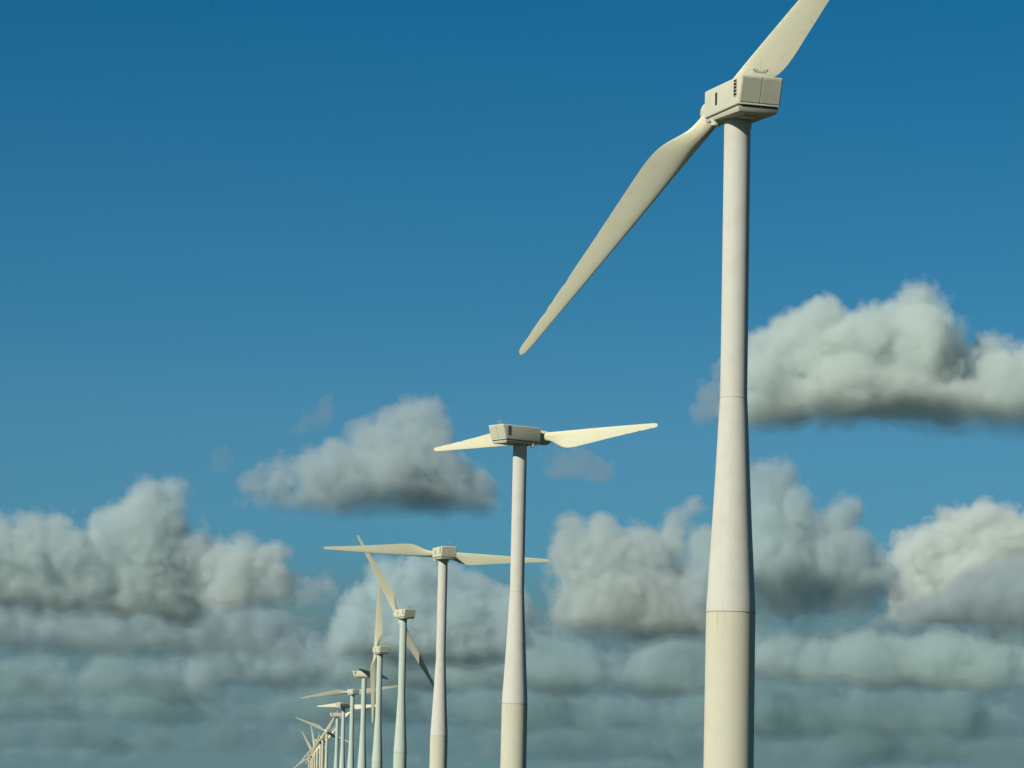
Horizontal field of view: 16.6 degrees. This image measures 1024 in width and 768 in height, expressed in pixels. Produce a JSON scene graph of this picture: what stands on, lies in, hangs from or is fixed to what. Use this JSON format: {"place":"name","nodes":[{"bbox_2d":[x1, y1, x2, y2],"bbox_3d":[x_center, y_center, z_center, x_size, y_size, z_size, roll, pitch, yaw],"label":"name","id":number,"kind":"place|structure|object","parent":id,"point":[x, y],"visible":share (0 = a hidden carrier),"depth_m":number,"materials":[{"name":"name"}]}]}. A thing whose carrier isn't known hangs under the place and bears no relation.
{"place":"outdoors","nodes":[
{"label":"outdoors","id":0,"kind":"place"},
{"bbox_2d":[294,747,324,767],"bbox_3d":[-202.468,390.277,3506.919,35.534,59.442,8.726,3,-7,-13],"label":"wind turbine","id":1,"kind":"object","parent":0,"point":[304,760],"visible":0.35,"depth_m":3507.91,"materials":[{"name":"metal"}]},
{"bbox_2d":[302,732,318,767],"bbox_3d":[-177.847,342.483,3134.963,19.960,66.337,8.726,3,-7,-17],"label":"wind turbine","id":2,"kind":"object","parent":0,"point":[309,745],"visible":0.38,"depth_m":3139.01,"materials":[{"name":"metal"}]},
{"bbox_2d":[311,726,315,767],"bbox_3d":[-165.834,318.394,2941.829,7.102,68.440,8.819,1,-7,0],"label":"wind turbine","id":3,"kind":"object","parent":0,"point":[314,754],"visible":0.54,"depth_m":2945.32,"materials":[{"name":"metal"}]},
{"bbox_2d":[298,726,334,767],"bbox_3d":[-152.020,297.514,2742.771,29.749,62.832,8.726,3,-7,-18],"label":"wind turbine","id":4,"kind":"object","parent":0,"point":[309,752],"visible":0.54,"depth_m":2743.06,"materials":[{"name":"metal"}]},
{"bbox_2d":[305,711,337,767],"bbox_3d":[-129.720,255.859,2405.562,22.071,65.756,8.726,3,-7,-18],"label":"wind turbine","id":5,"kind":"object","parent":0,"point":[322,737],"visible":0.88,"depth_m":2405.86,"materials":[{"name":"metal"}]},
{"bbox_2d":[312,729,334,767],"bbox_3d":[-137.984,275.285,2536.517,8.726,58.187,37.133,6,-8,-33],"label":"wind turbine","id":6,"kind":"object","parent":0,"point":[320,743],"visible":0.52,"depth_m":2536.61,"materials":[{"name":"metal"}]},
{"bbox_2d":[295,717,354,767],"bbox_3d":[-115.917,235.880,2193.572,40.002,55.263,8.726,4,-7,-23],"label":"wind turbine","id":7,"kind":"object","parent":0,"point":[327,731],"visible":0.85,"depth_m":2194.02,"materials":[{"name":"metal"}]},
{"bbox_2d":[330,712,349,767],"bbox_3d":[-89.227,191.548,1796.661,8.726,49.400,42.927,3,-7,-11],"label":"wind turbine","id":8,"kind":"object","parent":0,"point":[337,715],"visible":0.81,"depth_m":1797.23,"materials":[{"name":"metal"}]},
{"bbox_2d":[317,702,375,767],"bbox_3d":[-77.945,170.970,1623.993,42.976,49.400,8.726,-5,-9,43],"label":"wind turbine","id":9,"kind":"object","parent":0,"point":[343,706],"visible":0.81,"depth_m":1624.15,"materials":[{"name":"metal"}]},
{"bbox_2d":[301,686,397,767],"bbox_3d":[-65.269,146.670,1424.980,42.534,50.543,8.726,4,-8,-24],"label":"wind turbine","id":10,"kind":"object","parent":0,"point":[352,693],"visible":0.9,"depth_m":1424.95,"materials":[{"name":"metal"}]},
{"bbox_2d":[353,668,387,767],"bbox_3d":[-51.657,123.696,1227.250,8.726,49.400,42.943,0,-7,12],"label":"wind turbine","id":11,"kind":"object","parent":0,"point":[364,674],"visible":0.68,"depth_m":1227.22,"materials":[{"name":"metal"}]},
{"bbox_2d":[370,583,388,767],"bbox_3d":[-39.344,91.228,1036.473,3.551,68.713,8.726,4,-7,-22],"label":"wind turbine","id":12,"kind":"object","parent":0,"point":[376,667],"visible":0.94,"depth_m":1036.00,"materials":[{"name":"metal"}]},
{"bbox_2d":[357,535,433,767],"bbox_3d":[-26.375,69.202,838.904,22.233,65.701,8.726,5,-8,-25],"label":"wind turbine","id":13,"kind":"object","parent":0,"point":[401,616],"visible":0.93,"depth_m":838.14,"materials":[{"name":"metal"}]},
{"bbox_2d":[324,543,549,767],"bbox_3d":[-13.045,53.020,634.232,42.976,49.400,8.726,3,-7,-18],"label":"wind turbine","id":14,"kind":"object","parent":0,"point":[443,555],"visible":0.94,"depth_m":634.20,"materials":[{"name":"metal"}]},
{"bbox_2d":[0,0,1023,767],"label":"sky","id":15,"kind":"structure","parent":0,"point":[261,261],"materials":[{"name":"blue"}]},
{"bbox_2d":[434,420,657,767],"bbox_3d":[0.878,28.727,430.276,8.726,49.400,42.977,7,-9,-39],"label":"wind turbine","id":16,"kind":"object","parent":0,"point":[520,439],"visible":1,"depth_m":429.34,"materials":[{"name":"metal"}]},
{"bbox_2d":[519,0,828,767],"bbox_3d":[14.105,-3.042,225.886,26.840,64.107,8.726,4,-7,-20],"label":"wind turbine","id":17,"kind":"object","parent":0,"point":[743,99],"visible":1,"depth_m":224.32,"materials":[{"name":"beige paint"}]}
]}

